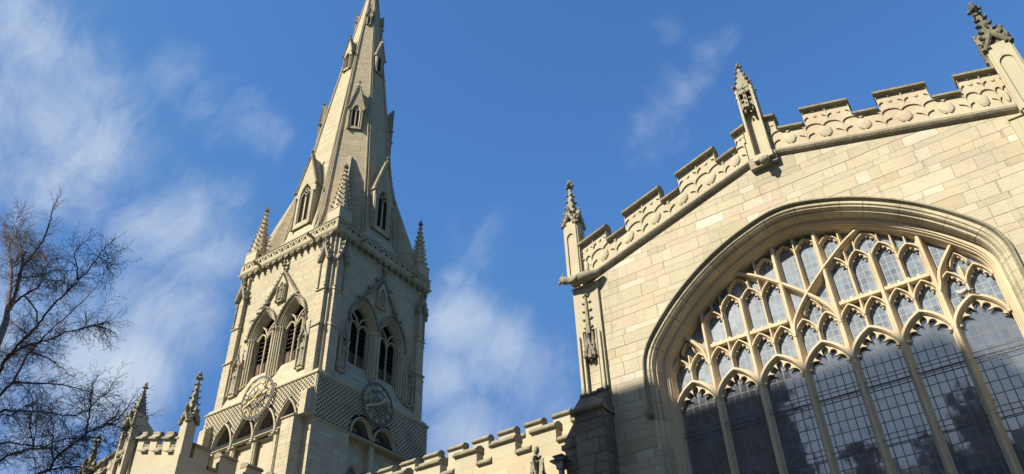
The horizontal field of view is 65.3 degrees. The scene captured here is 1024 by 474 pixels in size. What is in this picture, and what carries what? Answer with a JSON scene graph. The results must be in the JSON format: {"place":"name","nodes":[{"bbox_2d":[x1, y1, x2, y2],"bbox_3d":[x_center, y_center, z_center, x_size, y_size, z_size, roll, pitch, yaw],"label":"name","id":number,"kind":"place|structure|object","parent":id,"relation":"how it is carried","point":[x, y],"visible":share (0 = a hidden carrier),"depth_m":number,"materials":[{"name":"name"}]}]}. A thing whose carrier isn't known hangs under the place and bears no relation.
{"place":"outdoors","nodes":[
{"label":"outdoors","id":0,"kind":"place"},
{"bbox_2d":[0,0,1023,473],"label":"sky","id":1,"kind":"structure","parent":0,"point":[175,125],"materials":[{"name":"blue"}]},
{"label":"pavement","id":2,"kind":"structure","parent":0,"visible":0},
{"bbox_2d":[0,186,162,473],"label":"birch tree","id":3,"kind":"object","parent":2,"relation":"on","point":[32,347],"visible":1,"depth_m":14.14,"materials":[{"name":"brown plant"}]},
{"bbox_2d":[389,421,567,473],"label":"church aisle","id":4,"kind":"object","parent":2,"relation":"on","point":[511,455],"visible":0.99,"depth_m":25.84,"materials":[{"name":"stone"}]},
{"bbox_2d":[367,409,574,473],"bbox_3d":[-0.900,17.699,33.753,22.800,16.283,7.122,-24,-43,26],"label":"parapet","id":5,"kind":"object","parent":4,"relation":"on","point":[565,418],"visible":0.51,"depth_m":35.14,"materials":[{"name":"stone"}]},
{"bbox_2d":[550,453,570,473],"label":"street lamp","id":6,"kind":"object","parent":2,"relation":"on","point":[560,461],"visible":1,"depth_m":22.86,"materials":[{"name":"black metal"}]},
{"bbox_2d":[558,2,1023,473],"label":"church transept","id":7,"kind":"structure","parent":2,"relation":"on","point":[768,295],"depth_m":21.73,"materials":[{"name":"stone"}]},
{"bbox_2d":[661,217,1023,473],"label":"window","id":8,"kind":"structure","parent":7,"relation":"in","point":[831,345],"depth_m":20.75,"materials":[{"name":"glass"}]},
{"bbox_2d":[955,288,974,297],"bbox_3d":[11.136,1.328,19.649,0.160,0.292,0.494,17,-41,-23],"label":"pigeon","id":9,"kind":"object","parent":7,"relation":"on","point":[964,291],"visible":1,"depth_m":19.62,"materials":[{"name":"white"}]},
{"bbox_3d":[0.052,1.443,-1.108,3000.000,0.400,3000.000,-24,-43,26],"label":"ground","id":10,"kind":"structure","parent":0,"visible":0},
{"bbox_2d":[78,371,274,473],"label":"church porch","id":11,"kind":"object","parent":10,"relation":"on","point":[148,452],"visible":0.84,"depth_m":31.84,"materials":[{"name":"stone"}]},
{"bbox_2d":[197,0,431,473],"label":"church tower","id":12,"kind":"structure","parent":10,"relation":"on","point":[322,371],"depth_m":54.92,"materials":[{"name":"stone"}]},
{"bbox_2d":[238,306,276,393],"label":"belfry window","id":13,"kind":"structure","parent":12,"relation":"in","point":[255,335],"depth_m":54.53,"materials":[{"name":"stone"}]},
{"bbox_2d":[269,292,306,377],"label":"belfry window","id":14,"kind":"structure","parent":12,"relation":"in","point":[284,321],"depth_m":53.27,"materials":[{"name":"stone"}]},
{"bbox_2d":[345,464,356,473],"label":"window","id":15,"kind":"structure","parent":12,"relation":"in","point":[348,471],"depth_m":48.46,"materials":[{"name":"glass"}]},
{"bbox_2d":[348,297,380,386],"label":"belfry window","id":16,"kind":"structure","parent":12,"relation":"in","point":[368,313],"depth_m":54.03,"materials":[{"name":"stone"}]},
{"bbox_2d":[378,315,408,401],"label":"belfry window","id":17,"kind":"structure","parent":12,"relation":"in","point":[399,345],"depth_m":55.96,"materials":[{"name":"stone"}]}
]}

